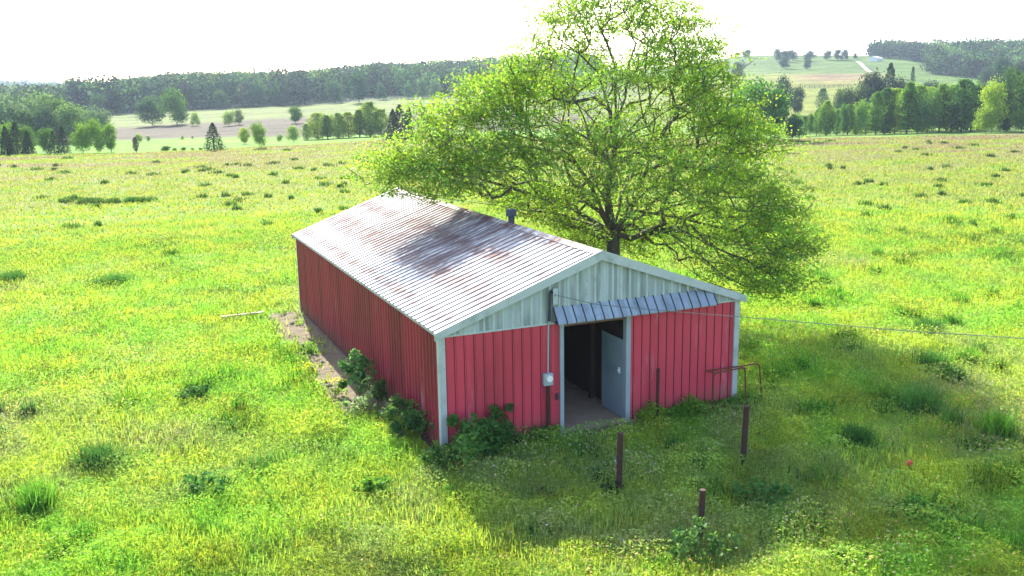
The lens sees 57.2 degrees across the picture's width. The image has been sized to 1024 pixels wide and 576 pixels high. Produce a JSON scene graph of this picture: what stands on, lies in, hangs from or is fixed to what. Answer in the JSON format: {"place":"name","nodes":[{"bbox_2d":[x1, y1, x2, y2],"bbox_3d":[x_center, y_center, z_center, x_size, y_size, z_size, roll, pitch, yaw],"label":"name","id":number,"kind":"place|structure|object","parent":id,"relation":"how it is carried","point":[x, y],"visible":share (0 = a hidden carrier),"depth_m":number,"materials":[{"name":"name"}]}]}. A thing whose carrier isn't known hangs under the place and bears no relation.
{"place":"outdoors","nodes":[
{"label":"outdoors","id":0,"kind":"place"},
{"bbox_2d":[0,134,1023,575],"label":"grass","id":1,"kind":"structure","parent":0,"point":[842,552],"depth_m":25.04,"materials":[{"name":"plant"}]},
{"bbox_2d":[0,55,1023,575],"bbox_3d":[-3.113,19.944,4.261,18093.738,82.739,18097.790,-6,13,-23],"label":"ground","id":2,"kind":"structure","parent":0,"point":[832,73],"depth_m":38.65,"materials":[{"name":"plant"}]},
{"bbox_2d":[0,126,14,154],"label":"cedar tree","id":3,"kind":"object","parent":2,"relation":"on","point":[3,138],"visible":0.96,"depth_m":142.80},
{"bbox_2d":[0,89,30,137],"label":"broadleaf tree","id":4,"kind":"object","parent":2,"relation":"on","point":[11,112],"visible":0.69,"depth_m":200.66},
{"bbox_2d":[7,121,27,154],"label":"cedar tree","id":5,"kind":"object","parent":2,"relation":"on","point":[13,132],"visible":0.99,"depth_m":143.35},
{"bbox_2d":[0,267,38,281],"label":"weed clump","id":6,"kind":"object","parent":2,"relation":"on","point":[13,275],"visible":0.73,"depth_m":45.59,"materials":[{"name":"green plant"}]},
{"bbox_2d":[16,123,37,148],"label":"broadleaf tree","id":7,"kind":"object","parent":2,"relation":"on","point":[26,128],"visible":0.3,"depth_m":154.54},
{"bbox_2d":[14,106,42,138],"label":"broadleaf tree","id":8,"kind":"object","parent":2,"relation":"on","point":[26,121],"visible":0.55,"depth_m":202.91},
{"bbox_2d":[22,131,36,153],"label":"cedar tree","id":9,"kind":"object","parent":2,"relation":"on","point":[29,144],"visible":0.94,"depth_m":145.16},
{"bbox_2d":[10,93,55,137],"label":"broadleaf tree","id":10,"kind":"object","parent":2,"relation":"on","point":[31,105],"visible":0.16,"depth_m":210.90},
{"bbox_2d":[0,77,68,88],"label":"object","id":11,"kind":"object","parent":2,"relation":"on","point":[39,81],"visible":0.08,"depth_m":1684.56,"materials":[{"name":"green wood"}]},
{"bbox_2d":[0,467,72,521],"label":"weed clump","id":12,"kind":"object","parent":2,"relation":"on","point":[32,497],"visible":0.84,"depth_m":20.42,"materials":[{"name":"green plant"}]},
{"bbox_2d":[18,85,55,139],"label":"broadleaf tree","id":13,"kind":"object","parent":2,"relation":"on","point":[46,96],"visible":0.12,"depth_m":219.11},
{"bbox_2d":[30,125,55,151],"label":"broadleaf tree","id":14,"kind":"object","parent":2,"relation":"on","point":[42,140],"visible":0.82,"depth_m":146.89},
{"bbox_2d":[30,101,61,142],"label":"broadleaf tree","id":15,"kind":"object","parent":2,"relation":"on","point":[45,123],"visible":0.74,"depth_m":203.86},
{"bbox_2d":[24,93,71,139],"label":"broadleaf tree","id":16,"kind":"object","parent":2,"relation":"on","point":[54,104],"visible":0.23,"depth_m":212.45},
{"bbox_2d":[46,131,61,153],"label":"cedar tree","id":17,"kind":"object","parent":2,"relation":"on","point":[53,141],"visible":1,"depth_m":145.05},
{"bbox_2d":[40,100,87,142],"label":"broadleaf tree","id":18,"kind":"object","parent":2,"relation":"on","point":[66,115],"visible":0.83,"depth_m":205.77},
{"bbox_2d":[58,126,71,153],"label":"cedar tree","id":19,"kind":"object","parent":2,"relation":"on","point":[61,135],"visible":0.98,"depth_m":146.37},
{"bbox_2d":[67,121,94,152],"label":"broadleaf tree","id":20,"kind":"object","parent":2,"relation":"on","point":[79,135],"visible":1,"depth_m":150.72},
{"bbox_2d":[83,117,105,152],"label":"broadleaf tree","id":21,"kind":"object","parent":2,"relation":"on","point":[98,136],"visible":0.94,"depth_m":152.49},
{"bbox_2d":[63,435,127,470],"bbox_3d":[-10.226,4.062,23.184,1.599,0.564,1.354,-6,13,-23],"label":"weed clump","id":22,"kind":"object","parent":2,"relation":"on","point":[92,452],"visible":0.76,"depth_m":23.02,"materials":[{"name":"green plant"}]},
{"bbox_2d":[79,105,115,139],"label":"broadleaf tree","id":23,"kind":"object","parent":2,"relation":"on","point":[102,120],"visible":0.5,"depth_m":208.42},
{"bbox_2d":[87,93,107,112],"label":"broadleaf tree","id":24,"kind":"object","parent":2,"relation":"on","point":[97,101],"visible":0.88,"depth_m":395.24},
{"bbox_2d":[102,121,117,151],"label":"broadleaf tree","id":25,"kind":"object","parent":2,"relation":"on","point":[110,143],"visible":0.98,"depth_m":154.31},
{"bbox_2d":[88,270,143,286],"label":"weed clump","id":26,"kind":"object","parent":2,"relation":"on","point":[110,276],"visible":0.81,"depth_m":44.27,"materials":[{"name":"green plant"}]},
{"bbox_2d":[101,89,130,114],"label":"broadleaf tree","id":27,"kind":"object","parent":2,"relation":"on","point":[112,97],"visible":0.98,"depth_m":401.97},
{"bbox_2d":[133,93,169,125],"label":"broadleaf tree","id":28,"kind":"object","parent":2,"relation":"on","point":[147,108],"visible":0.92,"depth_m":301.62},
{"bbox_2d":[153,84,191,124],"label":"broadleaf tree","id":29,"kind":"object","parent":2,"relation":"on","point":[175,106],"visible":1,"depth_m":299.58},
{"bbox_2d":[173,384,214,399],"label":"weed clump","id":30,"kind":"object","parent":2,"relation":"on","point":[200,392],"visible":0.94,"depth_m":27.78,"materials":[{"name":"green plant"}]},
{"bbox_2d":[180,470,231,497],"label":"weed clump","id":31,"kind":"object","parent":2,"relation":"on","point":[192,487],"visible":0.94,"depth_m":21.06,"materials":[{"name":"green plant"}]},
{"bbox_2d":[203,122,226,149],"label":"cedar tree","id":32,"kind":"object","parent":2,"relation":"on","point":[217,139],"visible":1,"depth_m":146.82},
{"bbox_2d":[211,89,232,107],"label":"broadleaf tree","id":33,"kind":"object","parent":2,"relation":"on","point":[220,97],"visible":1,"depth_m":425.86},
{"bbox_2d":[220,109,235,125],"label":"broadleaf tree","id":34,"kind":"object","parent":2,"relation":"on","point":[227,117],"visible":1,"depth_m":282.38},
{"bbox_2d":[246,83,266,106],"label":"broadleaf tree","id":35,"kind":"object","parent":2,"relation":"on","point":[256,94],"visible":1,"depth_m":426.32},
{"bbox_2d":[248,119,268,146],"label":"broadleaf tree","id":36,"kind":"object","parent":2,"relation":"on","point":[258,135],"visible":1,"depth_m":148.52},
{"bbox_2d":[285,125,304,142],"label":"sapling","id":37,"kind":"object","parent":2,"relation":"on","point":[293,133],"visible":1,"depth_m":182.49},
{"bbox_2d":[287,105,304,122],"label":"broadleaf tree","id":38,"kind":"object","parent":2,"relation":"on","point":[296,114],"visible":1,"depth_m":287.02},
{"bbox_2d":[0,52,605,112],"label":"woodland","id":39,"kind":"object","parent":2,"relation":"on","point":[197,88],"visible":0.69,"depth_m":450.79,"materials":[{"name":"plant"}]},
{"bbox_2d":[305,113,326,139],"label":"poplar","id":40,"kind":"object","parent":2,"relation":"on","point":[316,117],"visible":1,"depth_m":197.51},
{"bbox_2d":[321,115,333,138],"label":"poplar","id":41,"kind":"object","parent":2,"relation":"on","point":[327,130],"visible":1,"depth_m":198.12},
{"bbox_2d":[324,78,344,102],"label":"broadleaf tree","id":42,"kind":"object","parent":2,"relation":"on","point":[331,90],"visible":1,"depth_m":434.01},
{"bbox_2d":[330,113,346,138],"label":"poplar","id":43,"kind":"object","parent":2,"relation":"on","point":[336,124],"visible":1,"depth_m":198.40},
{"bbox_2d":[337,112,358,137],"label":"poplar","id":44,"kind":"object","parent":2,"relation":"on","point":[349,117],"visible":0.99,"depth_m":198.54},
{"bbox_2d":[336,348,377,394],"bbox_3d":[-4.506,2.539,27.706,1.302,1.403,1.243,-6,13,-23],"label":"elder bush","id":45,"kind":"object","parent":2,"relation":"on","point":[360,370],"visible":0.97,"depth_m":27.67,"materials":[{"name":"green plant"}]},
{"bbox_2d":[338,390,377,416],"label":"pale nettle","id":46,"kind":"object","parent":2,"relation":"on","point":[367,396],"visible":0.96,"depth_m":26.13,"materials":[{"name":"green plant"}]},
{"bbox_2d":[353,109,366,136],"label":"poplar","id":47,"kind":"object","parent":2,"relation":"on","point":[359,131],"visible":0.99,"depth_m":198.83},
{"bbox_2d":[346,70,375,101],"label":"broadleaf tree","id":48,"kind":"object","parent":2,"relation":"on","point":[357,81],"visible":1,"depth_m":413.34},
{"bbox_2d":[356,101,378,136],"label":"poplar","id":49,"kind":"object","parent":2,"relation":"on","point":[367,108],"visible":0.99,"depth_m":198.89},
{"bbox_2d":[352,475,392,494],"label":"weed clump","id":50,"kind":"object","parent":2,"relation":"on","point":[370,483],"visible":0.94,"depth_m":20.91,"materials":[{"name":"green plant"}]},
{"bbox_2d":[361,374,388,406],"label":"tall weed","id":51,"kind":"object","parent":2,"relation":"on","point":[379,384],"visible":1,"depth_m":26.55,"materials":[{"name":"green plant"}]},
{"bbox_2d":[371,108,390,135],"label":"poplar","id":52,"kind":"object","parent":2,"relation":"on","point":[380,115],"visible":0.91,"depth_m":199.42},
{"bbox_2d":[381,109,405,139],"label":"cedar tree","id":53,"kind":"object","parent":2,"relation":"on","point":[392,116],"visible":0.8,"depth_m":163.88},
{"bbox_2d":[388,104,412,138],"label":"cedar tree","id":54,"kind":"object","parent":2,"relation":"on","point":[400,115],"visible":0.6,"depth_m":165.68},
{"bbox_2d":[381,393,421,423],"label":"tall weed","id":55,"kind":"object","parent":2,"relation":"on","point":[403,404],"visible":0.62,"depth_m":24.82,"materials":[{"name":"green plant"}]},
{"bbox_2d":[387,406,434,441],"bbox_3d":[-2.523,3.528,23.983,1.543,0.972,0.923,3,13,17],"label":"tall weed","id":56,"kind":"object","parent":2,"relation":"on","point":[416,422],"visible":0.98,"depth_m":23.97,"materials":[{"name":"green plant"}]},
{"bbox_2d":[414,78,427,97],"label":"broadleaf tree","id":57,"kind":"object","parent":2,"relation":"on","point":[422,88],"visible":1,"depth_m":448.81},
{"bbox_2d":[428,78,442,96],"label":"broadleaf tree","id":58,"kind":"object","parent":2,"relation":"on","point":[435,87],"visible":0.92,"depth_m":449.67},
{"bbox_2d":[418,442,473,469],"bbox_3d":[-1.486,3.985,22.298,1.511,0.757,0.918,-10,15,-37],"label":"weed","id":59,"kind":"object","parent":2,"relation":"on","point":[429,455],"visible":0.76,"depth_m":22.06,"materials":[{"name":"green plant"}]},
{"bbox_2d":[444,403,511,462],"bbox_3d":[-0.968,3.676,22.610,1.525,1.211,2.588,4,13,20],"label":"corner bush","id":60,"kind":"object","parent":2,"relation":"on","point":[481,433],"visible":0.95,"depth_m":22.65,"materials":[{"name":"green plant"}]},
{"bbox_2d":[491,402,523,447],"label":"corner bush","id":61,"kind":"object","parent":2,"relation":"on","point":[508,431],"visible":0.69,"depth_m":23.21,"materials":[{"name":"green plant"}]},
{"bbox_2d":[292,188,746,449],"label":"barn","id":62,"kind":"structure","parent":2,"relation":"on","point":[441,311],"depth_m":25.43,"materials":[{"name":"metal"}]},
{"bbox_2d":[601,330,622,416],"bbox_3d":[2.729,2.345,25.693,0.105,2.180,1.160,-6,13,-23],"label":"inner door","id":63,"kind":"structure","parent":62,"relation":"in","point":[612,345],"depth_m":25.67,"materials":[{"name":"paint"}]},
{"bbox_2d":[557,295,1023,338],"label":"power line","id":64,"kind":"object","parent":62,"relation":"attached to","point":[791,321],"visible":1,"depth_m":23.71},
{"bbox_2d":[334,0,843,308],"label":"spreading tree","id":65,"kind":"object","parent":2,"relation":"on","point":[555,198],"visible":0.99,"depth_m":33.04,"materials":[{"name":"green plant"}]},
{"bbox_2d":[616,432,623,494],"bbox_3d":[2.361,4.014,20.640,0.160,1.763,0.147,-6,13,-23],"label":"pipe post","id":66,"kind":"object","parent":2,"relation":"on","point":[619,456],"visible":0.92,"depth_m":20.53,"materials":[{"name":"metal"}]},
{"bbox_2d":[656,368,659,417],"bbox_3d":[3.925,2.955,25.292,0.090,1.642,0.123,1,12,10],"label":"post","id":67,"kind":"object","parent":2,"relation":"on","point":[657,384],"depth_m":25.21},
{"bbox_2d":[697,488,705,537],"bbox_3d":[3.770,4.634,18.690,0.144,1.322,0.135,-6,13,-23],"label":"pipe post","id":68,"kind":"object","parent":2,"relation":"on","point":[701,506],"visible":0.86,"depth_m":18.58,"materials":[{"name":"metal"}]},
{"bbox_2d":[665,515,742,563],"bbox_3d":[3.505,4.836,17.825,1.621,0.814,1.204,7,14,32],"label":"bush","id":69,"kind":"object","parent":2,"relation":"on","point":[679,536],"visible":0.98,"depth_m":17.73,"materials":[{"name":"green plant"}]},
{"bbox_2d":[706,363,761,408],"bbox_3d":[6.351,2.783,26.307,2.016,1.287,0.426,-6,13,-23],"label":"pipe barrier","id":70,"kind":"object","parent":2,"relation":"on","point":[740,367],"visible":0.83,"depth_m":26.09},
{"bbox_2d":[740,405,749,465],"bbox_3d":[5.492,3.637,22.182,0.200,1.765,0.153,-6,13,-23],"label":"pipe post","id":71,"kind":"object","parent":2,"relation":"on","point":[745,424],"visible":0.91,"depth_m":22.07,"materials":[{"name":"metal"}]},
{"bbox_2d":[730,475,792,506],"bbox_3d":[5.362,4.426,20.185,1.182,0.633,0.993,10,16,41],"label":"weed clump","id":72,"kind":"object","parent":2,"relation":"on","point":[775,486],"visible":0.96,"depth_m":20.19,"materials":[{"name":"green plant"}]},
{"bbox_2d":[732,74,791,130],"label":"broadleaf tree","id":73,"kind":"object","parent":2,"relation":"on","point":[756,86],"visible":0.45,"depth_m":150.19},
{"bbox_2d":[760,84,790,136],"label":"broadleaf tree","id":74,"kind":"object","parent":2,"relation":"on","point":[782,111],"visible":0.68,"depth_m":149.56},
{"bbox_2d":[772,73,796,123],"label":"broadleaf tree","id":75,"kind":"object","parent":2,"relation":"on","point":[786,83],"visible":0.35,"depth_m":243.30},
{"bbox_2d":[778,113,806,138],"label":"round bush","id":76,"kind":"object","parent":2,"relation":"on","point":[796,123],"visible":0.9,"depth_m":147.08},
{"bbox_2d":[790,83,805,113],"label":"broadleaf tree","id":77,"kind":"object","parent":2,"relation":"on","point":[799,101],"visible":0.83,"depth_m":281.07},
{"bbox_2d":[805,111,815,134],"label":"slender tree","id":78,"kind":"object","parent":2,"relation":"on","point":[810,127],"visible":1,"depth_m":184.53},
{"bbox_2d":[815,104,829,135],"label":"slender tree","id":79,"kind":"object","parent":2,"relation":"on","point":[820,126],"visible":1,"depth_m":181.93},
{"bbox_2d":[814,88,830,109],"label":"young tree","id":80,"kind":"object","parent":2,"relation":"on","point":[822,95],"visible":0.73,"depth_m":279.17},
{"bbox_2d":[816,100,835,135],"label":"slender tree","id":81,"kind":"object","parent":2,"relation":"on","point":[827,104],"visible":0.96,"depth_m":181.74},
{"bbox_2d":[830,84,848,109],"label":"broadleaf tree","id":82,"kind":"object","parent":2,"relation":"on","point":[839,96],"visible":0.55,"depth_m":247.32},
{"bbox_2d":[838,103,853,133],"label":"slender tree","id":83,"kind":"object","parent":2,"relation":"on","point":[844,112],"visible":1,"depth_m":183.84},
{"bbox_2d":[840,83,858,106],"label":"broadleaf tree","id":84,"kind":"object","parent":2,"relation":"on","point":[850,94],"visible":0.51,"depth_m":247.06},
{"bbox_2d":[837,417,878,448],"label":"weed clump","id":85,"kind":"object","parent":2,"relation":"on","point":[855,433],"visible":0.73,"depth_m":23.34,"materials":[{"name":"green plant"}]},
{"bbox_2d":[853,97,871,134],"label":"slender tree","id":86,"kind":"object","parent":2,"relation":"on","point":[860,114],"visible":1,"depth_m":180.45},
{"bbox_2d":[852,81,874,108],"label":"broadleaf tree","id":87,"kind":"object","parent":2,"relation":"on","point":[867,94],"visible":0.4,"depth_m":247.32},
{"bbox_2d":[853,67,884,101],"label":"broadleaf tree","id":88,"kind":"object","parent":2,"relation":"on","point":[872,79],"visible":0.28,"depth_m":250.61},
{"bbox_2d":[866,91,888,134],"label":"slender tree","id":89,"kind":"object","parent":2,"relation":"on","point":[877,100],"visible":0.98,"depth_m":181.79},
{"bbox_2d":[875,87,895,133],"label":"slender tree","id":90,"kind":"object","parent":2,"relation":"on","point":[886,91],"visible":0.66,"depth_m":186.13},
{"bbox_2d":[878,62,897,93],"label":"pointed tree","id":91,"kind":"object","parent":2,"relation":"on","point":[890,69],"visible":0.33,"depth_m":246.48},
{"bbox_2d":[884,87,902,133],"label":"slender tree","id":92,"kind":"object","parent":2,"relation":"on","point":[897,91],"visible":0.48,"depth_m":185.87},
{"bbox_2d":[893,87,908,132],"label":"slender tree","id":93,"kind":"object","parent":2,"relation":"on","point":[898,118],"visible":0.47,"depth_m":183.40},
{"bbox_2d":[896,82,919,133],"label":"slender tree","id":94,"kind":"object","parent":2,"relation":"on","point":[908,110],"visible":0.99,"depth_m":180.21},
{"bbox_2d":[886,492,936,520],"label":"weed clump","id":95,"kind":"object","parent":2,"relation":"on","point":[922,500],"visible":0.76,"depth_m":19.67,"materials":[{"name":"green plant"}]},
{"bbox_2d":[876,376,954,416],"bbox_3d":[11.029,2.971,25.813,2.182,0.818,2.259,-6,13,-23],"label":"weed clump","id":96,"kind":"object","parent":2,"relation":"on","point":[915,397],"visible":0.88,"depth_m":25.73,"materials":[{"name":"green plant"}]},
{"bbox_2d":[909,85,928,132],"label":"slender tree","id":97,"kind":"object","parent":2,"relation":"on","point":[920,89],"visible":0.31,"depth_m":184.03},
{"bbox_2d":[914,93,934,132],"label":"slender tree","id":98,"kind":"object","parent":2,"relation":"on","point":[923,110],"visible":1,"depth_m":178.90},
{"bbox_2d":[903,314,950,332],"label":"weed clump","id":99,"kind":"object","parent":2,"relation":"on","point":[925,320],"visible":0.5,"depth_m":34.07,"materials":[{"name":"green plant"}]},
{"bbox_2d":[907,343,960,371],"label":"weed clump","id":100,"kind":"object","parent":2,"relation":"on","point":[933,359],"visible":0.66,"depth_m":29.50,"materials":[{"name":"green plant"}]},
{"bbox_2d":[925,83,946,130],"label":"slender tree","id":101,"kind":"object","parent":2,"relation":"on","point":[935,95],"visible":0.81,"depth_m":180.14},
{"bbox_2d":[931,83,952,131],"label":"slender tree","id":102,"kind":"object","parent":2,"relation":"on","point":[946,91],"visible":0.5,"depth_m":183.13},
{"bbox_2d":[863,35,1023,77],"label":"hilltop woodland","id":103,"kind":"object","parent":2,"relation":"on","point":[967,58],"visible":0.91,"depth_m":554.32,"materials":[{"name":"plant"}]},
{"bbox_2d":[929,362,976,382],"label":"weed clump","id":104,"kind":"object","parent":2,"relation":"on","point":[947,372],"visible":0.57,"depth_m":28.24,"materials":[{"name":"green plant"}]},
{"bbox_2d":[934,342,988,365],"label":"weed clump","id":105,"kind":"object","parent":2,"relation":"on","point":[960,354],"visible":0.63,"depth_m":30.18,"materials":[{"name":"green plant"}]},
{"bbox_2d":[942,78,981,132],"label":"slender tree","id":106,"kind":"object","parent":2,"relation":"on","point":[963,88],"visible":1,"depth_m":178.92,"materials":[{"name":"plant"}]},
{"bbox_2d":[970,103,1001,132],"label":"bush","id":107,"kind":"object","parent":2,"relation":"on","point":[982,122],"visible":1,"depth_m":165.15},
{"bbox_2d":[975,66,998,84],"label":"broadleaf tree","id":108,"kind":"object","parent":2,"relation":"on","point":[985,78],"visible":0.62,"depth_m":366.51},
{"bbox_2d":[963,243,1023,257],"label":"weed clump","id":109,"kind":"object","parent":2,"relation":"on","point":[996,249],"visible":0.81,"depth_m":48.49,"materials":[{"name":"green plant"}]},
{"bbox_2d":[967,401,1023,439],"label":"weed clump","id":110,"kind":"object","parent":2,"relation":"on","point":[995,423],"visible":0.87,"depth_m":23.92,"materials":[{"name":"green plant"}]},
{"bbox_2d":[978,73,1015,132],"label":"broadleaf tree","id":111,"kind":"object","parent":2,"relation":"on","point":[989,93],"visible":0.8,"depth_m":165.46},
{"bbox_2d":[988,53,1010,84],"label":"broadleaf tree","id":112,"kind":"object","parent":2,"relation":"on","point":[999,63],"visible":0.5,"depth_m":372.26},
{"bbox_2d":[979,62,1023,131],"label":"broadleaf tree","id":113,"kind":"object","parent":2,"relation":"on","point":[1009,81],"visible":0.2,"depth_m":169.35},
{"bbox_2d":[999,73,1023,129],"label":"broadleaf tree","id":114,"kind":"object","parent":2,"relation":"on","point":[1019,88],"visible":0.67,"depth_m":165.15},
{"bbox_2d":[1008,107,1023,131],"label":"bush","id":115,"kind":"object","parent":2,"relation":"on","point":[1019,122],"visible":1,"depth_m":161.36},
{"bbox_2d":[0,0,1023,82],"label":"sky","id":116,"kind":"structure","parent":0,"point":[49,40],"materials":[{"name":"white"}]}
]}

